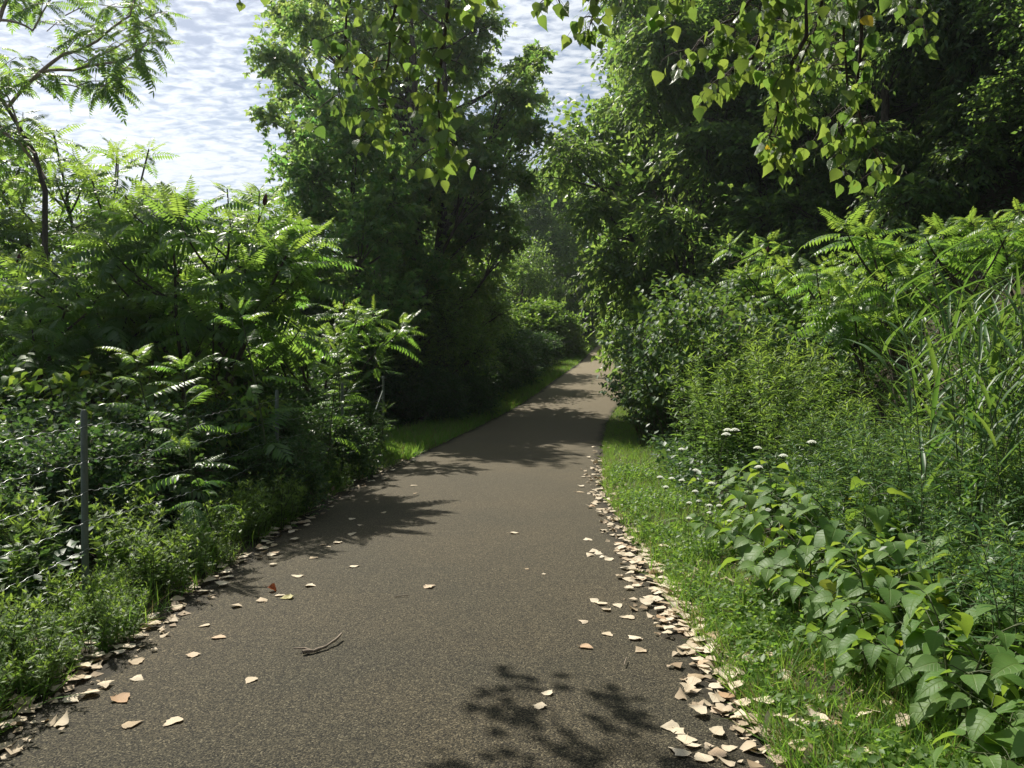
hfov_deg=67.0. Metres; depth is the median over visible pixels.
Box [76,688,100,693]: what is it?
fallen leaf
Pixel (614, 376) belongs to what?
bush
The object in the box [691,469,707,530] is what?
wildflower
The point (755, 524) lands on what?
broadleaf plant
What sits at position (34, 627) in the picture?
weed
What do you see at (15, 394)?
bush
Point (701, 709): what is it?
fallen leaf
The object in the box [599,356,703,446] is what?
bush
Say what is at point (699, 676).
fallen leaf
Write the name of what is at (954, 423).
reed
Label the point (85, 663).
fallen leaf
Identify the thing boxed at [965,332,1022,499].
reed
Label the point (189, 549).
weed
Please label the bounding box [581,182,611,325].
tree
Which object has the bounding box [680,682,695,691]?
fallen leaf
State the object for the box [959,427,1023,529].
weed
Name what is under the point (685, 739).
fallen leaf
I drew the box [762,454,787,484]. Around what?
wildflower
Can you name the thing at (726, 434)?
wildflower
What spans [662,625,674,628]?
fallen leaf
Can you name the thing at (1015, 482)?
weed
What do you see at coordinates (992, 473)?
weed
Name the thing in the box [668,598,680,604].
fallen leaf
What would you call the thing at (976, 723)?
broadleaf plant
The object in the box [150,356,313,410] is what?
bush
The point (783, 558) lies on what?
broadleaf plant
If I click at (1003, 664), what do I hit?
broadleaf plant
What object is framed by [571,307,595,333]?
bush
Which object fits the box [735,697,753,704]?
fallen leaf
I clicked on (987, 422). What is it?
reed
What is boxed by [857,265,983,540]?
reed
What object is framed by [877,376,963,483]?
weed
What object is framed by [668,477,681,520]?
wildflower
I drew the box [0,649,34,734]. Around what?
weed
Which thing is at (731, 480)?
broadleaf plant
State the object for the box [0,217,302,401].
sumac
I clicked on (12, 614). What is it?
weed
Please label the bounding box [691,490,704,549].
wildflower
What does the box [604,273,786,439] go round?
bush
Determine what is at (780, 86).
cottonwood tree
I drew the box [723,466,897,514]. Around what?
broadleaf plant
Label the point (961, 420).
reed
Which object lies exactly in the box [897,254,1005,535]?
reed
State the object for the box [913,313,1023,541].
reed
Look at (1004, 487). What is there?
weed
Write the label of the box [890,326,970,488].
reed
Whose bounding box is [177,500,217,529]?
weed
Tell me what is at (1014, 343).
reed
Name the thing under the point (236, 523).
weed
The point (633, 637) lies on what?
fallen leaf
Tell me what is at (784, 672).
fallen leaf
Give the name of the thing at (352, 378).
bush
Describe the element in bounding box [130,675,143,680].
fallen leaf
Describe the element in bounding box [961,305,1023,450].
reed
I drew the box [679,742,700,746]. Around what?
fallen leaf
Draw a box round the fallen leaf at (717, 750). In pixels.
[708,746,726,761]
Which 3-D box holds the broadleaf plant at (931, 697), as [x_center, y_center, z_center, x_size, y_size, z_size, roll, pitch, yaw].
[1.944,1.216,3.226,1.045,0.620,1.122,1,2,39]
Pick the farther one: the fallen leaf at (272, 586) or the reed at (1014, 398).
the reed at (1014, 398)
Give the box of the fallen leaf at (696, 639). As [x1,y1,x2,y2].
[691,635,704,640]
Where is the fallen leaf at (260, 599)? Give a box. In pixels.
[256,597,267,601]
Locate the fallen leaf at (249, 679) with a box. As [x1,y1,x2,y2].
[245,675,257,682]
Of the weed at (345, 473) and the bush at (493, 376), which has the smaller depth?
the weed at (345, 473)
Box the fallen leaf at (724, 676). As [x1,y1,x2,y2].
[719,668,736,679]
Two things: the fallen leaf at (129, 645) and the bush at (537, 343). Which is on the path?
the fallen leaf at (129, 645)
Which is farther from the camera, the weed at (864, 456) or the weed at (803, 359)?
the weed at (803, 359)
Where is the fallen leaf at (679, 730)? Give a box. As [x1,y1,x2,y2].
[671,727,684,733]
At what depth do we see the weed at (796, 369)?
11.52 m
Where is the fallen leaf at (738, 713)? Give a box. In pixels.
[734,709,745,715]
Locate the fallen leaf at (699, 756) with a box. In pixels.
[694,752,713,765]
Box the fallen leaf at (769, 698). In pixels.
[752,696,777,703]
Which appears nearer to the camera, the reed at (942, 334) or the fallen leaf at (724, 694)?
the fallen leaf at (724, 694)
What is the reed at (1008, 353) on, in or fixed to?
on the ground at (1006, 186)
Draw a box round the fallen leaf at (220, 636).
[209,634,224,637]
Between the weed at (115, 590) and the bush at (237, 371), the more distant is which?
the bush at (237, 371)
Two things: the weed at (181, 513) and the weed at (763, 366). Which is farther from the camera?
the weed at (763, 366)
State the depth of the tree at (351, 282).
19.99 m
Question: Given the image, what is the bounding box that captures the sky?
[0,0,644,330]
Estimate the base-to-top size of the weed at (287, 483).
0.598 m
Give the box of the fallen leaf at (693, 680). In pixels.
[685,673,700,684]
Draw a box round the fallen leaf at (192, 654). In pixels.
[186,652,200,658]
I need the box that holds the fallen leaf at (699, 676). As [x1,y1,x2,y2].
[681,674,703,678]
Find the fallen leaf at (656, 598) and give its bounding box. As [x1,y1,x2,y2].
[652,596,662,600]
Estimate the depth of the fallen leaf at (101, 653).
4.16 m
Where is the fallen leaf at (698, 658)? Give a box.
[691,656,703,660]
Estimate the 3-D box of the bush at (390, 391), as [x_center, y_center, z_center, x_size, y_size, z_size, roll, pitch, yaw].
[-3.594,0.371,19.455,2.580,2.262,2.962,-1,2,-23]
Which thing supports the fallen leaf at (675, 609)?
on the leaf litter
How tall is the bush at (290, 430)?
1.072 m
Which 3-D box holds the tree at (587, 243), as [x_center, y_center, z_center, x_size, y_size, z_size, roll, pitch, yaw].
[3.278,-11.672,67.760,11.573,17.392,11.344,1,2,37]
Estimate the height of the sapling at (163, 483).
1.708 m
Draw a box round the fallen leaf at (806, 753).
[802,742,828,764]
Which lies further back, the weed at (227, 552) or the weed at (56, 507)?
the weed at (227, 552)
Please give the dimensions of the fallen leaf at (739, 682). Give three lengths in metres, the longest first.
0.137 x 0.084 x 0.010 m
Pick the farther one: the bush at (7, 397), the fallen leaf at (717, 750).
the bush at (7, 397)
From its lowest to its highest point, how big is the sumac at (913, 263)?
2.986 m
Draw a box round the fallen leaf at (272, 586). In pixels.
[264,583,276,590]
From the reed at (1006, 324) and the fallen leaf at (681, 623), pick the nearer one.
the fallen leaf at (681, 623)
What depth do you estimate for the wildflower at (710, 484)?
6.93 m
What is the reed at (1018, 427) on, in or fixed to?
on the ground at (1006, 186)
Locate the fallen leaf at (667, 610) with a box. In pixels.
[662,609,672,615]
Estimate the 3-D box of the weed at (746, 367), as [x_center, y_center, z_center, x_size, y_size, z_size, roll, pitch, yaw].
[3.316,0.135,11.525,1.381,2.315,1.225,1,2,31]
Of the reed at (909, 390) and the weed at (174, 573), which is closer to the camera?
the weed at (174, 573)
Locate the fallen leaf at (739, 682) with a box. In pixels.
[728,677,742,689]
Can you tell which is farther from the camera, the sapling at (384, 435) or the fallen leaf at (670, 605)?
the sapling at (384, 435)
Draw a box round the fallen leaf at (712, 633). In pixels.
[705,631,718,638]
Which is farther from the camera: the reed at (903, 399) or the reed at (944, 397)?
the reed at (903, 399)
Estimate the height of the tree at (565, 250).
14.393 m
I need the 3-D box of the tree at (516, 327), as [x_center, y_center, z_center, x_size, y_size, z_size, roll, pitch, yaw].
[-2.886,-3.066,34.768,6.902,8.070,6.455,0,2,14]
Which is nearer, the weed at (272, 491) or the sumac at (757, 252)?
the weed at (272, 491)
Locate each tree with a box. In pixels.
[0,0,191,392]
[0,104,139,383]
[0,119,216,403]
[0,243,97,423]
[141,183,276,281]
[159,180,337,355]
[236,0,939,198]
[242,0,558,416]
[260,68,468,396]
[262,225,354,361]
[293,252,432,421]
[330,248,464,337]
[370,150,511,309]
[371,243,512,422]
[398,271,506,354]
[424,234,527,347]
[427,236,529,339]
[495,232,577,322]
[499,164,597,312]
[500,163,602,312]
[524,0,840,393]
[531,4,828,340]
[570,66,716,368]
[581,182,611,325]
[603,225,722,390]
[645,0,996,359]
[646,240,808,410]
[693,178,876,392]
[717,43,909,214]
[753,0,1023,323]
[810,0,1023,192]
[957,0,1023,158]
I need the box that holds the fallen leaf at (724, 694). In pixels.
[713,691,735,697]
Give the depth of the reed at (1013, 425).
5.06 m
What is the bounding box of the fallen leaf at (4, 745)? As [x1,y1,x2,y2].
[0,738,21,749]
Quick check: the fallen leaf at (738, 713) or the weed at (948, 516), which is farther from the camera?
the weed at (948, 516)
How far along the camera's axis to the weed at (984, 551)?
3.42 m
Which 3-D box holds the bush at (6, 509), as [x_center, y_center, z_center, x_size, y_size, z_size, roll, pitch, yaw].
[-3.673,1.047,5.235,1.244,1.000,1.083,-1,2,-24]
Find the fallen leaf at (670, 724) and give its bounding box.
[659,720,687,732]
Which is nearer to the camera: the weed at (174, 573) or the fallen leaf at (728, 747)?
the fallen leaf at (728, 747)
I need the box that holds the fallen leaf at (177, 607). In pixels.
[170,604,183,609]
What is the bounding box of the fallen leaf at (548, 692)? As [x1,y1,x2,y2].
[541,690,552,696]
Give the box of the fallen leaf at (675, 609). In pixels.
[671,606,683,612]
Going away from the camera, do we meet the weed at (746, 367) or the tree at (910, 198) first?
the weed at (746, 367)
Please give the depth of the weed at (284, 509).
7.39 m
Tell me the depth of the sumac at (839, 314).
9.88 m
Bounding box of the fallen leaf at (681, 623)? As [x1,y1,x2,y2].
[677,621,688,626]
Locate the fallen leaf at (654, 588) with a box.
[644,586,662,590]
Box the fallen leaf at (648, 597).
[643,595,653,600]
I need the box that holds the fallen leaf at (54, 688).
[49,684,61,690]
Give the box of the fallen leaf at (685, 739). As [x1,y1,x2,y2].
[676,734,696,743]
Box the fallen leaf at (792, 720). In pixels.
[789,717,809,728]
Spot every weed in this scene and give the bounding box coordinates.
[0,464,80,590]
[0,496,58,605]
[0,577,43,693]
[0,591,32,662]
[0,594,54,658]
[0,602,77,683]
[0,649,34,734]
[13,634,75,702]
[26,602,86,658]
[29,558,104,633]
[45,629,86,672]
[62,583,130,653]
[73,482,154,567]
[76,576,121,619]
[78,592,118,633]
[89,501,165,588]
[89,555,147,603]
[99,531,164,584]
[100,587,150,643]
[106,558,147,598]
[114,515,197,598]
[114,577,150,614]
[129,521,183,580]
[146,539,199,595]
[155,515,216,577]
[172,536,206,567]
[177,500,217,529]
[179,502,228,554]
[195,497,248,550]
[206,530,231,560]
[210,491,249,526]
[214,540,240,566]
[217,488,273,542]
[220,466,284,529]
[225,514,253,542]
[237,512,265,541]
[242,502,276,535]
[244,492,277,522]
[248,479,279,519]
[253,477,308,530]
[258,463,317,520]
[312,468,336,501]
[325,458,359,491]
[662,334,746,462]
[665,374,733,476]
[667,346,755,472]
[681,317,777,465]
[685,362,757,482]
[704,311,795,459]
[716,340,816,489]
[729,327,820,464]
[743,398,820,482]
[744,322,834,474]
[770,333,853,458]
[779,400,827,481]
[780,404,836,486]
[784,354,871,484]
[785,450,841,560]
[786,451,822,489]
[795,383,860,494]
[798,427,859,514]
[809,347,889,475]
[809,473,874,570]
[814,414,873,508]
[822,417,894,506]
[832,433,891,491]
[835,410,915,534]
[840,401,927,504]
[841,375,914,489]
[847,426,907,502]
[856,429,933,522]
[856,475,912,540]
[867,420,927,504]
[871,416,912,501]
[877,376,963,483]
[887,402,948,527]
[887,435,971,541]
[887,450,971,560]
[900,400,952,499]
[901,423,951,510]
[908,428,998,535]
[910,505,975,640]
[915,446,981,559]
[916,413,1004,552]
[928,497,1005,607]
[930,410,1002,518]
[938,521,1023,675]
[944,416,1006,500]
[953,449,1023,571]
[957,450,1023,555]
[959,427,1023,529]
[959,497,1023,716]
[961,426,1023,574]
[973,415,1023,555]
[981,513,1023,645]
[984,385,1023,471]
[991,506,1023,652]
[996,407,1023,507]
[997,449,1023,557]
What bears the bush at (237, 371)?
on the ground at (1006, 186)
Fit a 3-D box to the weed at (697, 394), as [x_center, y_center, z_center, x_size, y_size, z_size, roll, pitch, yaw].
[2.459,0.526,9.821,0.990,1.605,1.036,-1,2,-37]
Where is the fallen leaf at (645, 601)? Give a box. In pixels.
[638,598,653,604]
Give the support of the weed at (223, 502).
on the ground at (1006, 186)
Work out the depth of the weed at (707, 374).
12.20 m
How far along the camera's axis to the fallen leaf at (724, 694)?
3.66 m
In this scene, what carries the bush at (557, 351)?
on the ground at (1006, 186)
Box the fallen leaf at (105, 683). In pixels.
[98,678,113,687]
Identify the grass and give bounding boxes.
[0,445,407,732]
[367,327,606,459]
[595,387,1023,767]
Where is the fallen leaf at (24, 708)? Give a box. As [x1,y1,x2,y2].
[14,702,34,712]
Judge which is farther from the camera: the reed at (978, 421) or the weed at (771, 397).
the weed at (771, 397)
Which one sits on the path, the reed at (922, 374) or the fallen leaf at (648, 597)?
the fallen leaf at (648, 597)
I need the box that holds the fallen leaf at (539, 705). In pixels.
[534,702,546,710]
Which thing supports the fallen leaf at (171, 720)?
on the path
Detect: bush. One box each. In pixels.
[0,352,220,445]
[0,372,56,423]
[0,378,162,522]
[0,385,34,425]
[0,408,75,548]
[0,412,178,552]
[0,474,70,599]
[26,355,289,489]
[93,395,234,523]
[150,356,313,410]
[158,382,283,500]
[212,384,326,483]
[222,424,337,519]
[246,344,325,375]
[247,417,342,489]
[251,358,302,391]
[270,364,361,406]
[282,358,388,422]
[291,383,369,458]
[295,397,370,468]
[317,414,384,479]
[336,394,394,456]
[350,360,422,427]
[391,339,469,419]
[460,361,506,408]
[465,355,516,395]
[484,343,530,390]
[488,334,540,379]
[497,341,543,385]
[500,293,590,357]
[501,325,539,366]
[505,331,551,376]
[516,328,558,369]
[532,328,566,364]
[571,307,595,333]
[573,294,608,328]
[598,269,796,453]
[598,355,664,433]
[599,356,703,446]
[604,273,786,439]
[604,308,752,374]
[713,304,901,453]
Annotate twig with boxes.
[293,632,342,653]
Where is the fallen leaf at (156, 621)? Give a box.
[140,620,162,624]
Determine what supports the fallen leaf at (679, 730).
on the path
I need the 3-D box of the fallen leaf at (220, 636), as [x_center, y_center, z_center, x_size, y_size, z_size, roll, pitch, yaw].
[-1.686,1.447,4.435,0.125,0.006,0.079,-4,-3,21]
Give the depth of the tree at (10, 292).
15.11 m
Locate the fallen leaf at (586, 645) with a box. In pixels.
[579,643,592,647]
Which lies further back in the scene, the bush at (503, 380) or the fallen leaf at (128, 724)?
the bush at (503, 380)
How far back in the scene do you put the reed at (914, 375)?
7.92 m
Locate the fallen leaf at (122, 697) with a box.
[110,692,129,701]
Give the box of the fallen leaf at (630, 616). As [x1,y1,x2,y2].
[619,615,639,618]
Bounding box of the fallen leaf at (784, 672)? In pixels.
[774,668,793,679]
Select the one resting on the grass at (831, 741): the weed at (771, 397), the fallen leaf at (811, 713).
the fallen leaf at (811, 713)
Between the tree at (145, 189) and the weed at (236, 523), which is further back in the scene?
the tree at (145, 189)
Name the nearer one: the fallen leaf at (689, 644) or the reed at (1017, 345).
the fallen leaf at (689, 644)
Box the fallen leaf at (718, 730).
[709,726,724,736]
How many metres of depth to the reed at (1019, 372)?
6.67 m
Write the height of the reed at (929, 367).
2.451 m
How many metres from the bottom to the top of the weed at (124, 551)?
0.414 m
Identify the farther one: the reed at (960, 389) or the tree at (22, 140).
the tree at (22, 140)
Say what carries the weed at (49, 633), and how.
on the ground at (1006, 186)
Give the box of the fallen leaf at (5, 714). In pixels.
[0,708,12,717]
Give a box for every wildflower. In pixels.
[655,486,668,534]
[657,476,674,521]
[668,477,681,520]
[675,479,684,521]
[679,448,686,494]
[680,501,691,543]
[686,517,701,554]
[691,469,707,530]
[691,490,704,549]
[697,482,714,510]
[709,504,721,555]
[711,428,731,507]
[721,432,736,484]
[721,520,731,563]
[731,428,752,494]
[745,465,761,514]
[754,446,765,483]
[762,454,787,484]
[795,440,815,481]
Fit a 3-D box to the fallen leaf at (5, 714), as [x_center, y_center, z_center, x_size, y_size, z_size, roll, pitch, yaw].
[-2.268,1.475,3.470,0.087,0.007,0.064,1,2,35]
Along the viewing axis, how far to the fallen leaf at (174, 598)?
5.13 m
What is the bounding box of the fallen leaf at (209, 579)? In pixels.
[199,577,215,581]
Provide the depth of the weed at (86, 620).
4.25 m
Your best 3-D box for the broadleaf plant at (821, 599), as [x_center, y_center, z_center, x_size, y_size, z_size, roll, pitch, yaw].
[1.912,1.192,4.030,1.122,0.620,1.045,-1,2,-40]
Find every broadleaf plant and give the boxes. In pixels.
[666,494,897,566]
[688,467,807,509]
[701,460,863,538]
[716,527,903,611]
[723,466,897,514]
[736,557,879,624]
[751,531,1023,636]
[752,476,976,583]
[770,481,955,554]
[772,542,1005,658]
[791,596,985,686]
[836,583,1023,732]
[843,530,1023,634]
[862,581,1023,688]
[920,630,1023,722]
[924,676,1023,767]
[968,581,1023,643]
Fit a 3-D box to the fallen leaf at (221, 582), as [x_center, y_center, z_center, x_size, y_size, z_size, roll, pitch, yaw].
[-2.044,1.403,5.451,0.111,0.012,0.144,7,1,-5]
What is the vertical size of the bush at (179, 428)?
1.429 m
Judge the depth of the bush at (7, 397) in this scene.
9.09 m
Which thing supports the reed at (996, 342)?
on the ground at (1006, 186)
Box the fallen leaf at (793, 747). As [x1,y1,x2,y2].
[789,745,805,750]
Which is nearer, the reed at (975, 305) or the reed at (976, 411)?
the reed at (976, 411)
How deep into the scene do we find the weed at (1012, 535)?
3.94 m
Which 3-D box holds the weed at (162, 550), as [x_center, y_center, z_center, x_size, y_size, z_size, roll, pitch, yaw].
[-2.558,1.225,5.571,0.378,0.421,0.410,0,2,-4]
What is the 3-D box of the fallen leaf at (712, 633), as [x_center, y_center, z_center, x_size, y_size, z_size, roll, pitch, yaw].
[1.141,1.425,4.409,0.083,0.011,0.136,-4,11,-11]
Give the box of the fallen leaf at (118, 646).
[112,644,124,648]
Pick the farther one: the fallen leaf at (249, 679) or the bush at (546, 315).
the bush at (546, 315)
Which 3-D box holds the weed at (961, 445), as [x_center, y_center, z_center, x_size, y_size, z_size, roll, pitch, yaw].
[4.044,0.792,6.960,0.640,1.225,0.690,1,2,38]
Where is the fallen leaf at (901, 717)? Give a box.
[895,712,909,726]
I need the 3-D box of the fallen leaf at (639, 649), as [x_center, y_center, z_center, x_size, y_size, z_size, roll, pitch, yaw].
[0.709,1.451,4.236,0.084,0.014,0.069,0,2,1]
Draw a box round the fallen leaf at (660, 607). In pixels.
[654,604,667,609]
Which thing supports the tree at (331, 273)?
on the ground at (1006, 186)
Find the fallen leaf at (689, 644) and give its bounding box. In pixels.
[687,642,699,646]
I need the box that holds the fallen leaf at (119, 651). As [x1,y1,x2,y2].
[111,649,129,653]
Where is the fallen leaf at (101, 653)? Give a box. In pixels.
[84,651,110,655]
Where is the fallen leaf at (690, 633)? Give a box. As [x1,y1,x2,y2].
[683,631,695,636]
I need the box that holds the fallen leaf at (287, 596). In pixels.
[282,594,293,598]
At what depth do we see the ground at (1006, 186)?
7.83 m
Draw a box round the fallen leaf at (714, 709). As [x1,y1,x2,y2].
[710,705,725,714]
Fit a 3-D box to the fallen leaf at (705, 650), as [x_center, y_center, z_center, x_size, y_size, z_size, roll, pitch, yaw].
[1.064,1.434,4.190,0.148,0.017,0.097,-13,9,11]
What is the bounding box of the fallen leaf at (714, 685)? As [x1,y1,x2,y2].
[706,681,722,687]
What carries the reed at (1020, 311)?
on the ground at (1006, 186)
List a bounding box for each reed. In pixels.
[833,255,983,525]
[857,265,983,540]
[863,309,966,519]
[868,284,945,433]
[869,336,928,465]
[870,313,992,535]
[871,293,959,452]
[873,274,960,501]
[875,230,1022,572]
[879,324,944,469]
[882,308,956,478]
[885,312,961,470]
[887,264,1020,468]
[888,266,1020,521]
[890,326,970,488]
[896,236,1023,551]
[896,298,967,462]
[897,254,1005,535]
[899,315,991,488]
[909,320,988,503]
[910,278,1023,561]
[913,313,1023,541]
[915,319,1023,555]
[917,295,1021,546]
[920,346,1005,441]
[921,339,986,472]
[927,284,991,503]
[931,333,968,468]
[933,261,1023,550]
[936,344,976,437]
[938,310,1021,532]
[938,315,1023,528]
[940,294,1016,550]
[941,287,1016,538]
[942,289,1010,488]
[943,309,1019,453]
[944,366,1017,515]
[947,272,1023,516]
[958,298,1023,529]
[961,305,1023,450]
[963,296,1022,547]
[963,342,1023,520]
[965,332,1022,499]
[965,353,1023,451]
[968,313,1023,502]
[968,327,1022,489]
[974,277,1023,454]
[978,331,1023,483]
[979,262,1023,485]
[979,353,1023,510]
[984,341,1023,546]
[988,354,1023,455]
[997,313,1023,476]
[998,320,1021,494]
[1002,337,1019,486]
[1003,332,1023,486]
[1003,345,1023,445]
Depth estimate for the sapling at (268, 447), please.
7.84 m
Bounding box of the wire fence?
[0,376,384,608]
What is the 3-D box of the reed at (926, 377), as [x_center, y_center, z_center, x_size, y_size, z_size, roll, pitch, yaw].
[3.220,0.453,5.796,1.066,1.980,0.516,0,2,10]
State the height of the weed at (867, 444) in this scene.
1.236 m
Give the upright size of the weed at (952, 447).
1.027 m
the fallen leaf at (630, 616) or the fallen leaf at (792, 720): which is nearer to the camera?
the fallen leaf at (792, 720)
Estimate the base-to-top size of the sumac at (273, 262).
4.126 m
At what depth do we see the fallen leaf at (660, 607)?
4.91 m
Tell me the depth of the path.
4.28 m
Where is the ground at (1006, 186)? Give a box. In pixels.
[0,136,1023,767]
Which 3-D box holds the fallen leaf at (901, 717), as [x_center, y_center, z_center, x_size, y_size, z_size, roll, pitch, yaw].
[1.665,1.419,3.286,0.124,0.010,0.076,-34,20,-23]
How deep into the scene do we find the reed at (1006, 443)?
5.18 m
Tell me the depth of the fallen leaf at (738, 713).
3.42 m
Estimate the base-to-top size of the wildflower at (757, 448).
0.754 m
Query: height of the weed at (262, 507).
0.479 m
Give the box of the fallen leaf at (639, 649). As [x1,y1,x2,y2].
[635,646,646,651]
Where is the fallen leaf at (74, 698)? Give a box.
[62,694,78,701]
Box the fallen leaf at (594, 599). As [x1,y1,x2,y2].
[590,598,598,601]
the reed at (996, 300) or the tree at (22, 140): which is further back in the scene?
the tree at (22, 140)
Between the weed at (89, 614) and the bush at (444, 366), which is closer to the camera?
the weed at (89, 614)
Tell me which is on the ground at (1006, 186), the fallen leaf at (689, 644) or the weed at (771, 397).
the weed at (771, 397)
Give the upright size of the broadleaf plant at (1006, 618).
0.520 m
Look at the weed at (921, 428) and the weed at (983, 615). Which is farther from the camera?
the weed at (921, 428)
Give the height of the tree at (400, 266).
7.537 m
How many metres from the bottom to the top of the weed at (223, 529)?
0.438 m
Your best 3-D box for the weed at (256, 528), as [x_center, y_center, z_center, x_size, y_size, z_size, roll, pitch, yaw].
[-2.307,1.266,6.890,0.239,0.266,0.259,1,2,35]
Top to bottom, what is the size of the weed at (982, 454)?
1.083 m
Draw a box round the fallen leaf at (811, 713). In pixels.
[807,709,827,721]
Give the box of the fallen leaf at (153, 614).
[144,612,159,618]
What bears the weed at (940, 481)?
on the ground at (1006, 186)
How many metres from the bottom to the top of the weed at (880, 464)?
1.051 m
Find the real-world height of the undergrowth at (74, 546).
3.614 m
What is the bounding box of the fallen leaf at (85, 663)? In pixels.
[70,661,91,667]
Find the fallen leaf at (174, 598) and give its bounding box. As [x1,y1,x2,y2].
[169,596,182,600]
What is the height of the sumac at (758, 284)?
3.919 m
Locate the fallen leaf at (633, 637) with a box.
[628,635,642,639]
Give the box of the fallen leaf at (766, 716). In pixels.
[764,709,778,730]
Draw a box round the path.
[0,332,775,767]
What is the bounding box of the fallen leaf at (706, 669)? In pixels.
[697,666,711,673]
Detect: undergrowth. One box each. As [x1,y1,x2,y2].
[0,408,426,613]
[640,129,1023,644]
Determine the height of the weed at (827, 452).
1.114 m
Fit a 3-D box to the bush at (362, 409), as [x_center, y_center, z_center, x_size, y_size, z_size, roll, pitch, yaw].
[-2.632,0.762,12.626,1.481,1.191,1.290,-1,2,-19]
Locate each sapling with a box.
[98,343,221,534]
[134,352,237,528]
[166,427,237,556]
[194,293,307,477]
[309,362,362,468]
[310,342,370,430]
[370,400,398,458]
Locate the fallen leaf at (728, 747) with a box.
[721,744,737,750]
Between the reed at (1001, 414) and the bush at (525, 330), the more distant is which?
the bush at (525, 330)
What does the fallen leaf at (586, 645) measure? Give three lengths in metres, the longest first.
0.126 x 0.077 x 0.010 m
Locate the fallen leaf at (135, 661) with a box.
[127,657,144,665]
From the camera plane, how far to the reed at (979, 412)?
7.32 m
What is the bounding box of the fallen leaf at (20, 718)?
[14,715,26,723]
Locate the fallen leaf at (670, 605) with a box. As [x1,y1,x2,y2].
[662,602,681,608]
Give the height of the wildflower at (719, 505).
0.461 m
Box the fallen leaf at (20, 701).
[17,696,36,703]
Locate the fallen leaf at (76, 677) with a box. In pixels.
[65,672,87,680]
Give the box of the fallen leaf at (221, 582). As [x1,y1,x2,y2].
[214,581,228,585]
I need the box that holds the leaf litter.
[0,459,975,767]
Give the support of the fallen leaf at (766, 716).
on the grass at (831, 741)
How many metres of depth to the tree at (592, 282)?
30.40 m
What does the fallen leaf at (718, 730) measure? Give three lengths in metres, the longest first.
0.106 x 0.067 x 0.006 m
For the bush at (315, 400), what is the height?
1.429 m
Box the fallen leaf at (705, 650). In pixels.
[696,643,720,652]
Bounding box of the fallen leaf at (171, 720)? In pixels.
[163,713,185,725]
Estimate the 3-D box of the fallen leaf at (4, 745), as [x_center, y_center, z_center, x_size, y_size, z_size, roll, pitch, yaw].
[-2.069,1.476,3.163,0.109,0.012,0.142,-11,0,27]
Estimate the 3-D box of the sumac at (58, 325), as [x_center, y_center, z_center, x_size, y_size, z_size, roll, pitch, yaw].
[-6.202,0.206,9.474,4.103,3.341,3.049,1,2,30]
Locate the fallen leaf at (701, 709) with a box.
[687,704,713,714]
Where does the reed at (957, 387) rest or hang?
on the ground at (1006, 186)
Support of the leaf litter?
on the ground at (1006, 186)
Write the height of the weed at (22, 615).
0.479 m
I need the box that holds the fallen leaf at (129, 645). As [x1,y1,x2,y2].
[123,643,142,647]
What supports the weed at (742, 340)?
on the ground at (1006, 186)
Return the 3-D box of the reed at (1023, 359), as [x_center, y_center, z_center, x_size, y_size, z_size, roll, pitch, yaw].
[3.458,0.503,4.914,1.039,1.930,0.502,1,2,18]
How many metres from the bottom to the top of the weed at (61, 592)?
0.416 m
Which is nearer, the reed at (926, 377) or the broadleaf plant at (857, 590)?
the broadleaf plant at (857, 590)
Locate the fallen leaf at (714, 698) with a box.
[708,692,719,701]
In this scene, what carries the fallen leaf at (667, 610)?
on the leaf litter
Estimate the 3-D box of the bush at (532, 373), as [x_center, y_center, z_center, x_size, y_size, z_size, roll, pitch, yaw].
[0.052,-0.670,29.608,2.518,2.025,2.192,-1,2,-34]
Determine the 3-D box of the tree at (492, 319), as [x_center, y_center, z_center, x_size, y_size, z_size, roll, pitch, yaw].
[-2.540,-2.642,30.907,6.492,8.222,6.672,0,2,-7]
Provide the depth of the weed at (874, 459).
7.52 m
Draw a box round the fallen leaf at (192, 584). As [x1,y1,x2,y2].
[189,583,200,589]
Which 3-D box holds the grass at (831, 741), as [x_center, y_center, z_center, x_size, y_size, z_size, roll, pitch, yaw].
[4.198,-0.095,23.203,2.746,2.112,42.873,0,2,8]
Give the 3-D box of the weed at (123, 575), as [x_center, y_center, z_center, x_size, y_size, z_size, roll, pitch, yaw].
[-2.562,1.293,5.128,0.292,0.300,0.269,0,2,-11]
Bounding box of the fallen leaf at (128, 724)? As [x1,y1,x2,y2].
[112,720,143,727]
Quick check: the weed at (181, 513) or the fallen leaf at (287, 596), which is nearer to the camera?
the fallen leaf at (287, 596)
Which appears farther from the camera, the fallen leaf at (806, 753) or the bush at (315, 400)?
the bush at (315, 400)
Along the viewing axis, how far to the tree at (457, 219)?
23.23 m
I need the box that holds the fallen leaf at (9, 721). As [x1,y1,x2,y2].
[0,719,15,727]
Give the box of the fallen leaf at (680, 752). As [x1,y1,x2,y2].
[669,747,694,758]
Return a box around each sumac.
[0,175,363,411]
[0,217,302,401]
[0,248,133,401]
[0,253,273,408]
[0,267,184,415]
[245,294,425,402]
[617,230,827,432]
[717,251,892,423]
[757,202,1023,451]
[815,235,1023,427]
[938,198,1023,352]
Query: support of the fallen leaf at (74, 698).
on the path
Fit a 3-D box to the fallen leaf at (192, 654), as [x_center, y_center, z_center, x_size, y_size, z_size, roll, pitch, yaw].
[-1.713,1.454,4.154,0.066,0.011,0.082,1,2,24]
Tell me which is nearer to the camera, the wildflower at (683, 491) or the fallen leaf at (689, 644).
the fallen leaf at (689, 644)
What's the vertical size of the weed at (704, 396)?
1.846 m
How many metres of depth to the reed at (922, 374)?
8.28 m
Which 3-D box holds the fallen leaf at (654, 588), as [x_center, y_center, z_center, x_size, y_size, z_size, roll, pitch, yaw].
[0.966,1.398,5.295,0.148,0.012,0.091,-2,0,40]

